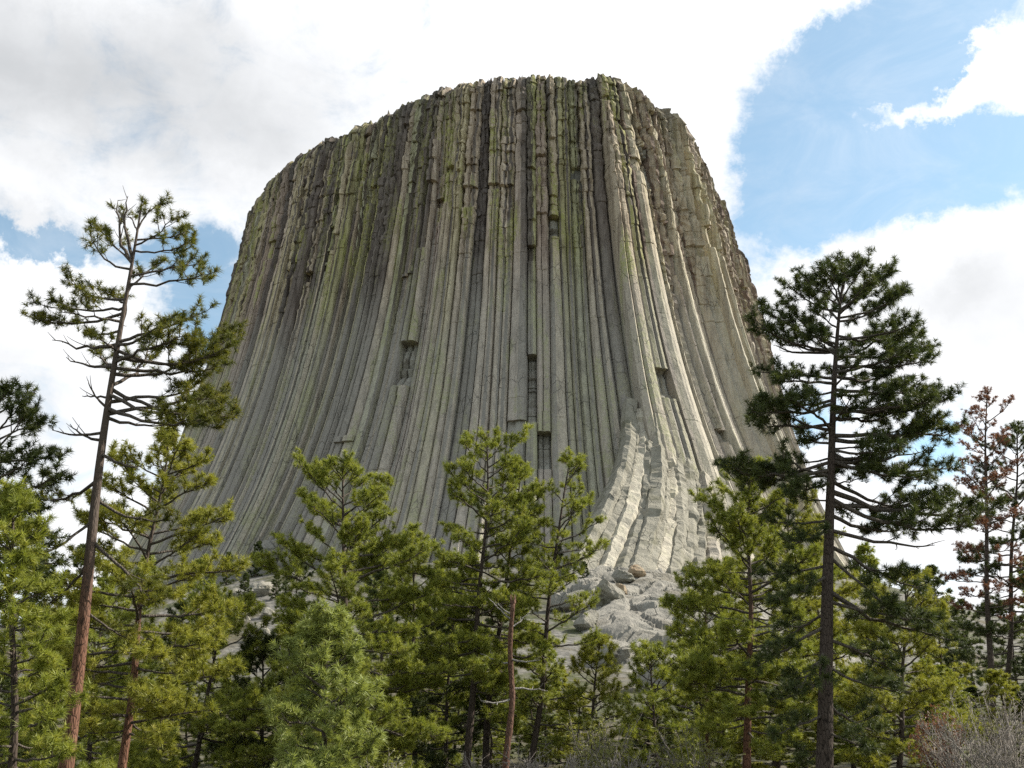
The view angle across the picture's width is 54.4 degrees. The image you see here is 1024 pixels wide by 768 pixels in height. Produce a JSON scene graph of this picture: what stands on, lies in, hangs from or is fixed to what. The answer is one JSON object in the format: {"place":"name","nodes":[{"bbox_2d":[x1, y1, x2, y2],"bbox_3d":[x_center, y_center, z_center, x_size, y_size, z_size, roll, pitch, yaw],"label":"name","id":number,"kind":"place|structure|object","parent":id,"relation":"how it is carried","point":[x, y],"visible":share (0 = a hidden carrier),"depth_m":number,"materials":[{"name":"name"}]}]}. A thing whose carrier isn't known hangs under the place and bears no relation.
{"place":"outdoors","nodes":[
{"label":"outdoors","id":0,"kind":"place"},
{"bbox_2d":[0,561,1023,767],"bbox_3d":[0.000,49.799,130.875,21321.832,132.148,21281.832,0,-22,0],"label":"ground","id":1,"kind":"structure","parent":0,"point":[572,631],"depth_m":168.39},
{"bbox_2d":[0,673,25,766],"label":"pine tree","id":2,"kind":"object","parent":1,"relation":"on","point":[7,682],"visible":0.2,"depth_m":48.90,"materials":[{"name":"green plant"}]},
{"bbox_2d":[0,663,61,766],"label":"pine tree","id":3,"kind":"object","parent":1,"relation":"on","point":[32,678],"visible":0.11,"depth_m":51.31,"materials":[{"name":"green plant"}]},
{"bbox_2d":[0,560,64,728],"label":"pine tree","id":4,"kind":"object","parent":1,"relation":"on","point":[22,627],"visible":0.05,"depth_m":73.14,"materials":[{"name":"green plant"}]},
{"bbox_2d":[0,375,78,614],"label":"pine tree","id":5,"kind":"object","parent":1,"relation":"on","point":[24,412],"visible":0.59,"depth_m":29.17,"materials":[{"name":"green plant"}]},
{"bbox_2d":[2,708,86,767],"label":"pine tree","id":6,"kind":"object","parent":1,"relation":"on","point":[19,754],"visible":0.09,"depth_m":46.15,"materials":[{"name":"green plant"}]},
{"bbox_2d":[4,606,90,763],"bbox_3d":[-26.451,17.751,57.713,5.667,10.121,5.646,13,-25,-29],"label":"pine tree","id":7,"kind":"object","parent":1,"relation":"on","point":[34,653],"visible":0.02,"depth_m":57.65,"materials":[{"name":"green plant"}]},
{"bbox_2d":[0,475,95,767],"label":"pine tree","id":8,"kind":"object","parent":1,"relation":"on","point":[14,500],"visible":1,"depth_m":24.20,"materials":[{"name":"green plant"}]},
{"bbox_2d":[54,543,105,638],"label":"pine tree","id":9,"kind":"object","parent":1,"relation":"on","point":[79,563],"visible":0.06,"depth_m":97.81,"materials":[{"name":"green plant"}]},
{"bbox_2d":[5,585,182,767],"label":"pine tree","id":10,"kind":"object","parent":1,"relation":"on","point":[108,751],"visible":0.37,"depth_m":37.74,"materials":[{"name":"green plant"}]},
{"bbox_2d":[77,674,137,763],"bbox_3d":[-21.464,18.506,53.831,3.782,6.159,3.922,-15,-27,33],"label":"pine tree","id":11,"kind":"object","parent":1,"relation":"on","point":[117,734],"visible":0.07,"depth_m":53.31,"materials":[{"name":"green plant"}]},
{"bbox_2d":[84,571,132,738],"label":"pine tree","id":12,"kind":"object","parent":1,"relation":"on","point":[101,582],"visible":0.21,"depth_m":84.16,"materials":[{"name":"green plant"}]},
{"bbox_2d":[18,187,250,767],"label":"pine tree","id":13,"kind":"object","parent":1,"relation":"on","point":[187,411],"visible":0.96,"depth_m":31.24,"materials":[{"name":"green plant"}]},
{"bbox_2d":[105,554,164,696],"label":"pine tree","id":14,"kind":"object","parent":1,"relation":"on","point":[151,674],"visible":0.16,"depth_m":90.34,"materials":[{"name":"green plant"}]},
{"bbox_2d":[21,416,250,767],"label":"pine tree","id":15,"kind":"object","parent":1,"relation":"on","point":[163,701],"visible":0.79,"depth_m":32.61,"materials":[{"name":"green plant"}]},
{"bbox_2d":[107,679,180,766],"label":"pine tree","id":16,"kind":"object","parent":1,"relation":"on","point":[117,742],"visible":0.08,"depth_m":51.33,"materials":[{"name":"green plant"}]},
{"bbox_2d":[120,674,188,767],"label":"pine tree","id":17,"kind":"object","parent":1,"relation":"on","point":[161,678],"visible":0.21,"depth_m":51.08,"materials":[{"name":"green plant"}]},
{"bbox_2d":[149,599,204,748],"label":"pine tree","id":18,"kind":"object","parent":1,"relation":"on","point":[177,606],"visible":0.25,"depth_m":76.60,"materials":[{"name":"green plant"}]},
{"bbox_2d":[162,703,214,767],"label":"pine tree","id":19,"kind":"object","parent":1,"relation":"on","point":[185,741],"visible":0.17,"depth_m":56.53,"materials":[{"name":"green plant"}]},
{"bbox_2d":[164,553,228,725],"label":"pine tree","id":20,"kind":"object","parent":1,"relation":"on","point":[202,580],"visible":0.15,"depth_m":94.70,"materials":[{"name":"green plant"}]},
{"bbox_2d":[128,580,279,767],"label":"pine tree","id":21,"kind":"object","parent":1,"relation":"on","point":[220,754],"visible":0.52,"depth_m":42.15,"materials":[{"name":"green plant"}]},
{"bbox_2d":[219,551,234,584],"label":"pine tree","id":22,"kind":"object","parent":1,"relation":"on","point":[225,580],"visible":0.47,"depth_m":251.91,"materials":[{"name":"green plant"}]},
{"bbox_2d":[205,653,259,765],"bbox_3d":[-17.361,20.618,63.079,4.086,7.217,3.940,-5,-22,11],"label":"pine tree","id":23,"kind":"object","parent":1,"relation":"on","point":[244,674],"visible":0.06,"depth_m":63.07,"materials":[{"name":"green plant"}]},
{"bbox_2d":[208,705,266,767],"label":"pine tree","id":24,"kind":"object","parent":1,"relation":"on","point":[216,736],"visible":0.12,"depth_m":52.44,"materials":[{"name":"green plant"}]},
{"bbox_2d":[235,572,251,599],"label":"pine tree","id":25,"kind":"object","parent":1,"relation":"on","point":[246,579],"visible":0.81,"depth_m":218.03,"materials":[{"name":"green plant"}]},
{"bbox_2d":[247,540,262,576],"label":"pine tree","id":26,"kind":"object","parent":1,"relation":"on","point":[258,544],"visible":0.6,"depth_m":259.67,"materials":[{"name":"green plant"}]},
{"bbox_2d":[203,628,318,767],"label":"pine tree","id":27,"kind":"object","parent":1,"relation":"on","point":[248,643],"visible":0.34,"depth_m":43.82,"materials":[{"name":"green plant"}]},
{"bbox_2d":[247,581,274,596],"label":"boulder","id":28,"kind":"object","parent":1,"relation":"on","point":[262,588],"visible":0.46,"depth_m":226.63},
{"bbox_2d":[252,539,289,565],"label":"boulder","id":29,"kind":"object","parent":1,"relation":"on","point":[272,545],"visible":0.19,"depth_m":281.91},
{"bbox_2d":[268,575,281,599],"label":"pine tree","id":30,"kind":"object","parent":1,"relation":"on","point":[276,583],"visible":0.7,"depth_m":221.34,"materials":[{"name":"green plant"}]},
{"bbox_2d":[265,605,302,693],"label":"pine tree","id":31,"kind":"object","parent":1,"relation":"on","point":[282,687],"visible":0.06,"depth_m":77.52,"materials":[{"name":"green plant"}]},
{"bbox_2d":[266,555,320,691],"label":"pine tree","id":32,"kind":"object","parent":1,"relation":"on","point":[285,584],"visible":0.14,"depth_m":99.82,"materials":[{"name":"green plant"}]},
{"bbox_2d":[259,597,389,767],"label":"pine tree","id":33,"kind":"object","parent":1,"relation":"on","point":[327,628],"visible":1,"depth_m":20.31,"materials":[{"name":"green plant"}]},
{"bbox_2d":[212,446,457,767],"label":"pine tree","id":34,"kind":"object","parent":1,"relation":"on","point":[397,734],"visible":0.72,"depth_m":42.08,"materials":[{"name":"green plant"}]},
{"bbox_2d":[347,550,402,705],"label":"pine tree","id":35,"kind":"object","parent":1,"relation":"on","point":[366,589],"visible":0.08,"depth_m":94.56,"materials":[{"name":"green plant"}]},
{"bbox_2d":[356,570,408,708],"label":"pine tree","id":36,"kind":"object","parent":1,"relation":"on","point":[378,575],"visible":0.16,"depth_m":84.45,"materials":[{"name":"green plant"}]},
{"bbox_2d":[359,748,424,767],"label":"shrub","id":37,"kind":"object","parent":1,"relation":"on","point":[388,763],"visible":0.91,"depth_m":28.55,"materials":[{"name":"green plant"}]},
{"bbox_2d":[370,693,425,766],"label":"pine tree","id":38,"kind":"object","parent":1,"relation":"on","point":[385,755],"visible":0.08,"depth_m":54.26,"materials":[{"name":"green plant"}]},
{"bbox_2d":[352,521,474,767],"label":"pine tree","id":39,"kind":"object","parent":1,"relation":"on","point":[397,578],"visible":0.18,"depth_m":50.51,"materials":[{"name":"green plant"}]},
{"bbox_2d":[418,664,451,763],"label":"pine tree","id":40,"kind":"object","parent":1,"relation":"on","point":[441,716],"visible":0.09,"depth_m":65.04,"materials":[{"name":"green plant"}]},
{"bbox_2d":[402,567,475,756],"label":"pine tree","id":41,"kind":"object","parent":1,"relation":"on","point":[416,641],"visible":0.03,"depth_m":70.05,"materials":[{"name":"green plant"}]},
{"bbox_2d":[393,602,500,767],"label":"pine tree","id":42,"kind":"object","parent":1,"relation":"on","point":[446,754],"visible":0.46,"depth_m":47.15,"materials":[{"name":"green plant"}]},
{"bbox_2d":[435,679,479,767],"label":"pine tree","id":43,"kind":"object","parent":1,"relation":"on","point":[455,710],"visible":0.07,"depth_m":64.41,"materials":[{"name":"green plant"}]},
{"bbox_2d":[442,550,491,734],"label":"pine tree","id":44,"kind":"object","parent":1,"relation":"on","point":[469,593],"visible":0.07,"depth_m":87.07,"materials":[{"name":"green plant"}]},
{"bbox_2d":[393,421,566,767],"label":"pine tree","id":45,"kind":"object","parent":1,"relation":"on","point":[476,675],"visible":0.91,"depth_m":45.84,"materials":[{"name":"green plant"}]},
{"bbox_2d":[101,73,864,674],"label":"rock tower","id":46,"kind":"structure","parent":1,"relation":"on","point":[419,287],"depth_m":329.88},
{"bbox_2d":[593,579,625,606],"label":"boulder","id":47,"kind":"object","parent":46,"relation":"on","point":[609,592],"visible":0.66,"depth_m":190.76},
{"bbox_2d":[612,569,635,582],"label":"boulder","id":48,"kind":"object","parent":46,"relation":"on","point":[620,576],"visible":0.94,"depth_m":212.37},
{"bbox_2d":[628,564,645,577],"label":"boulder","id":49,"kind":"object","parent":46,"relation":"on","point":[636,571],"visible":0.91,"depth_m":218.22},
{"bbox_2d":[471,715,517,767],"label":"pine tree","id":50,"kind":"object","parent":1,"relation":"on","point":[497,741],"visible":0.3,"depth_m":58.84,"materials":[{"name":"green plant"}]},
{"bbox_2d":[423,453,567,767],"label":"pine tree","id":51,"kind":"object","parent":1,"relation":"on","point":[537,488],"visible":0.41,"depth_m":46.92,"materials":[{"name":"green plant"}]},
{"bbox_2d":[460,752,539,767],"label":"shrub","id":52,"kind":"object","parent":1,"relation":"on","point":[473,765],"visible":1,"depth_m":25.01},
{"bbox_2d":[474,608,536,757],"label":"pine tree","id":53,"kind":"object","parent":1,"relation":"on","point":[491,623],"visible":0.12,"depth_m":72.03,"materials":[{"name":"green plant"}]},
{"bbox_2d":[491,686,532,759],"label":"pine tree","id":54,"kind":"object","parent":1,"relation":"on","point":[511,748],"visible":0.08,"depth_m":64.48,"materials":[{"name":"green plant"}]},
{"bbox_2d":[479,594,547,767],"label":"broken snag","id":55,"kind":"object","parent":1,"relation":"on","point":[510,719],"visible":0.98,"depth_m":41.58,"materials":[{"name":"brown wood"}]},
{"bbox_2d":[498,686,566,766],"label":"pine tree","id":56,"kind":"object","parent":1,"relation":"on","point":[547,731],"visible":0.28,"depth_m":57.66,"materials":[{"name":"green plant"}]},
{"bbox_2d":[467,446,610,766],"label":"pine tree","id":57,"kind":"object","parent":1,"relation":"on","point":[577,506],"visible":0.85,"depth_m":45.99,"materials":[{"name":"green plant"}]},
{"bbox_2d":[488,744,602,767],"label":"shrub","id":58,"kind":"object","parent":1,"relation":"on","point":[571,765],"visible":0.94,"depth_m":25.84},
{"bbox_2d":[519,640,575,766],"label":"pine tree","id":59,"kind":"object","parent":1,"relation":"on","point":[556,684],"visible":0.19,"depth_m":64.86,"materials":[{"name":"green plant"}]},
{"bbox_2d":[543,665,580,761],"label":"pine tree","id":60,"kind":"object","parent":1,"relation":"on","point":[564,679],"visible":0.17,"depth_m":66.75,"materials":[{"name":"green plant"}]},
{"bbox_2d":[550,592,578,611],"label":"boulder","id":61,"kind":"object","parent":1,"relation":"on","point":[558,598],"visible":0.59,"depth_m":195.02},
{"bbox_2d":[545,693,609,760],"bbox_3d":[4.186,21.070,60.648,3.878,5.040,3.864,14,-26,-31],"label":"pine tree","id":62,"kind":"object","parent":1,"relation":"on","point":[588,709],"visible":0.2,"depth_m":60.46,"materials":[{"name":"green plant"}]},
{"bbox_2d":[525,633,644,767],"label":"pine tree","id":63,"kind":"object","parent":1,"relation":"on","point":[588,656],"visible":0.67,"depth_m":45.63,"materials":[{"name":"green plant"}]},
{"bbox_2d":[573,609,598,630],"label":"boulder","id":64,"kind":"object","parent":1,"relation":"on","point":[582,622],"visible":0.81,"depth_m":174.87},
{"bbox_2d":[561,711,641,767],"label":"shrub","id":65,"kind":"object","parent":1,"relation":"on","point":[601,751],"visible":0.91,"depth_m":33.69,"materials":[{"name":"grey plant"}]},
{"bbox_2d":[587,639,632,667],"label":"boulder","id":66,"kind":"object","parent":1,"relation":"on","point":[622,653],"visible":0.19,"depth_m":147.54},
{"bbox_2d":[562,746,665,767],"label":"shrub","id":67,"kind":"object","parent":1,"relation":"on","point":[631,765],"visible":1,"depth_m":26.91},
{"bbox_2d":[611,717,670,767],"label":"pine tree","id":68,"kind":"object","parent":1,"relation":"on","point":[651,741],"visible":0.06,"depth_m":58.37,"materials":[{"name":"green plant"}]},
{"bbox_2d":[619,711,680,767],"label":"pine tree","id":69,"kind":"object","parent":1,"relation":"on","point":[634,743],"visible":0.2,"depth_m":50.47,"materials":[{"name":"green plant"}]},
{"bbox_2d":[602,637,706,767],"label":"pine tree","id":70,"kind":"object","parent":1,"relation":"on","point":[653,654],"visible":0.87,"depth_m":42.81,"materials":[{"name":"green plant"}]},
{"bbox_2d":[635,655,684,691],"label":"boulder","id":71,"kind":"object","parent":1,"relation":"on","point":[647,675],"visible":0.09,"depth_m":112.41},
{"bbox_2d":[641,684,678,762],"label":"pine tree","id":72,"kind":"object","parent":1,"relation":"on","point":[655,693],"visible":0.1,"depth_m":63.09,"materials":[{"name":"green plant"}]},
{"bbox_2d":[665,696,717,764],"bbox_3d":[11.114,21.569,62.580,3.685,4.564,3.832,9,-24,-22],"label":"pine tree","id":73,"kind":"object","parent":1,"relation":"on","point":[678,710],"visible":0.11,"depth_m":62.34,"materials":[{"name":"green plant"}]},
{"bbox_2d":[677,664,717,760],"bbox_3d":[11.262,19.927,60.838,3.782,6.737,3.922,19,-29,-39],"label":"pine tree","id":74,"kind":"object","parent":1,"relation":"on","point":[697,706],"visible":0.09,"depth_m":60.46,"materials":[{"name":"green plant"}]},
{"bbox_2d":[640,587,755,767],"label":"pine tree","id":75,"kind":"object","parent":1,"relation":"on","point":[673,646],"visible":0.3,"depth_m":45.79,"materials":[{"name":"green plant"}]},
{"bbox_2d":[652,715,745,767],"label":"shrub","id":76,"kind":"object","parent":1,"relation":"on","point":[676,763],"visible":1,"depth_m":33.78,"materials":[{"name":"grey plant"}]},
{"bbox_2d":[709,554,772,709],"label":"pine tree","id":77,"kind":"object","parent":1,"relation":"on","point":[757,623],"visible":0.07,"depth_m":80.02,"materials":[{"name":"green plant"}]},
{"bbox_2d":[719,716,788,767],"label":"pine tree","id":78,"kind":"object","parent":1,"relation":"on","point":[758,757],"visible":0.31,"depth_m":46.39,"materials":[{"name":"green plant"}]},
{"bbox_2d":[661,453,861,767],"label":"pine tree","id":79,"kind":"object","parent":1,"relation":"on","point":[707,672],"visible":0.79,"depth_m":38.11,"materials":[{"name":"green plant"}]},
{"bbox_2d":[751,710,792,763],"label":"pine tree","id":80,"kind":"object","parent":1,"relation":"on","point":[769,722],"visible":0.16,"depth_m":60.21,"materials":[{"name":"green plant"}]},
{"bbox_2d":[700,489,872,767],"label":"pine tree","id":81,"kind":"object","parent":1,"relation":"on","point":[845,590],"visible":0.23,"depth_m":50.52,"materials":[{"name":"green plant"}]},
{"bbox_2d":[767,690,842,767],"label":"pine tree","id":82,"kind":"object","parent":1,"relation":"on","point":[804,699],"visible":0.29,"depth_m":43.24,"materials":[{"name":"green plant"}]},
{"bbox_2d":[784,698,855,765],"bbox_3d":[17.113,18.488,54.641,3.922,5.510,3.782,10,-24,-22],"label":"pine tree","id":83,"kind":"object","parent":1,"relation":"on","point":[834,740],"visible":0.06,"depth_m":54.08,"materials":[{"name":"green plant"}]},
{"bbox_2d":[788,560,856,691],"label":"pine tree","id":84,"kind":"object","parent":1,"relation":"on","point":[842,663],"visible":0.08,"depth_m":74.25,"materials":[{"name":"green plant"}]},
{"bbox_2d":[711,244,1009,767],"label":"pine tree","id":85,"kind":"object","parent":1,"relation":"on","point":[916,397],"visible":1,"depth_m":32.00,"materials":[{"name":"green plant"}]},
{"bbox_2d":[833,693,890,767],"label":"pine tree","id":86,"kind":"object","parent":1,"relation":"on","point":[838,740],"visible":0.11,"depth_m":54.30,"materials":[{"name":"green plant"}]},
{"bbox_2d":[844,541,898,693],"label":"pine tree","id":87,"kind":"object","parent":1,"relation":"on","point":[861,553],"visible":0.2,"depth_m":83.64,"materials":[{"name":"green plant"}]},
{"bbox_2d":[855,682,896,752],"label":"pine tree","id":88,"kind":"object","parent":1,"relation":"on","point":[880,693],"visible":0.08,"depth_m":61.81,"materials":[{"name":"green plant"}]},
{"bbox_2d":[854,622,928,755],"bbox_3d":[24.139,19.021,63.225,4.372,8.744,4.534,-16,-27,34],"label":"pine tree","id":89,"kind":"object","parent":1,"relation":"on","point":[893,719],"visible":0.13,"depth_m":63.04,"materials":[{"name":"green plant"}]},
{"bbox_2d":[809,564,997,767],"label":"pine tree","id":90,"kind":"object","parent":1,"relation":"on","point":[924,689],"visible":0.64,"depth_m":42.69,"materials":[{"name":"green plant"}]},
{"bbox_2d":[896,658,968,767],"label":"pine tree","id":91,"kind":"object","parent":1,"relation":"on","point":[910,721],"visible":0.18,"depth_m":47.25,"materials":[{"name":"green plant"}]},
{"bbox_2d":[906,704,969,767],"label":"shrub","id":92,"kind":"object","parent":1,"relation":"on","point":[922,748],"visible":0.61,"depth_m":33.89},
{"bbox_2d":[911,564,983,708],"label":"pine tree","id":93,"kind":"object","parent":1,"relation":"on","point":[938,582],"visible":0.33,"depth_m":93.96,"materials":[{"name":"green plant"}]},
{"bbox_2d":[914,609,981,724],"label":"pine tree","id":94,"kind":"object","parent":1,"relation":"on","point":[957,667],"visible":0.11,"depth_m":75.26,"materials":[{"name":"green plant"}]},
{"bbox_2d":[920,665,999,767],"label":"pine tree","id":95,"kind":"object","parent":1,"relation":"on","point":[941,668],"visible":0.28,"depth_m":50.28,"materials":[{"name":"green plant"}]},
{"bbox_2d":[948,598,987,702],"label":"pine tree","id":96,"kind":"object","parent":1,"relation":"on","point":[961,602],"visible":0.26,"depth_m":106.91,"materials":[{"name":"green plant"}]},
{"bbox_2d":[913,700,1023,767],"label":"shrub","id":97,"kind":"object","parent":1,"relation":"on","point":[950,763],"visible":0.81,"depth_m":26.99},
{"bbox_2d":[933,700,1023,767],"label":"shrub","id":98,"kind":"object","parent":1,"relation":"on","point":[998,764],"visible":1,"depth_m":24.57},
{"bbox_2d":[935,683,1023,767],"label":"shrub","id":99,"kind":"object","parent":1,"relation":"on","point":[986,733],"visible":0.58,"depth_m":33.72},
{"bbox_2d":[939,386,1023,763],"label":"dead pine","id":100,"kind":"object","parent":1,"relation":"on","point":[986,581],"visible":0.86,"depth_m":61.08,"materials":[{"name":"brown plant"}]},
{"bbox_2d":[941,420,1023,752],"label":"pine tree","id":101,"kind":"object","parent":1,"relation":"on","point":[982,630],"visible":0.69,"depth_m":62.03,"materials":[{"name":"green plant"}]},
{"bbox_2d":[955,687,1011,748],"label":"pine tree","id":102,"kind":"object","parent":1,"relation":"on","point":[972,691],"visible":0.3,"depth_m":60.66,"materials":[{"name":"green plant"}]},
{"bbox_2d":[964,668,1023,767],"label":"pine tree","id":103,"kind":"object","parent":1,"relation":"on","point":[994,676],"visible":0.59,"depth_m":46.17,"materials":[{"name":"green plant"}]},
{"bbox_2d":[992,599,1023,722],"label":"pine tree","id":104,"kind":"object","parent":1,"relation":"on","point":[1001,642],"visible":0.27,"depth_m":81.60,"materials":[{"name":"green plant"}]},
{"bbox_2d":[1009,687,1023,764],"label":"pine tree","id":105,"kind":"object","parent":1,"relation":"on","point":[1020,694],"visible":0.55,"depth_m":45.70,"materials":[{"name":"green plant"}]},
{"bbox_2d":[1014,559,1023,683],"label":"pine tree","id":106,"kind":"object","parent":1,"relation":"on","point":[1019,573],"visible":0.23,"depth_m":89.89,"materials":[{"name":"green plant"}]},
{"bbox_2d":[0,0,1023,619],"label":"sky","id":107,"kind":"structure","parent":0,"point":[821,127],"materials":[{"name":"white"}]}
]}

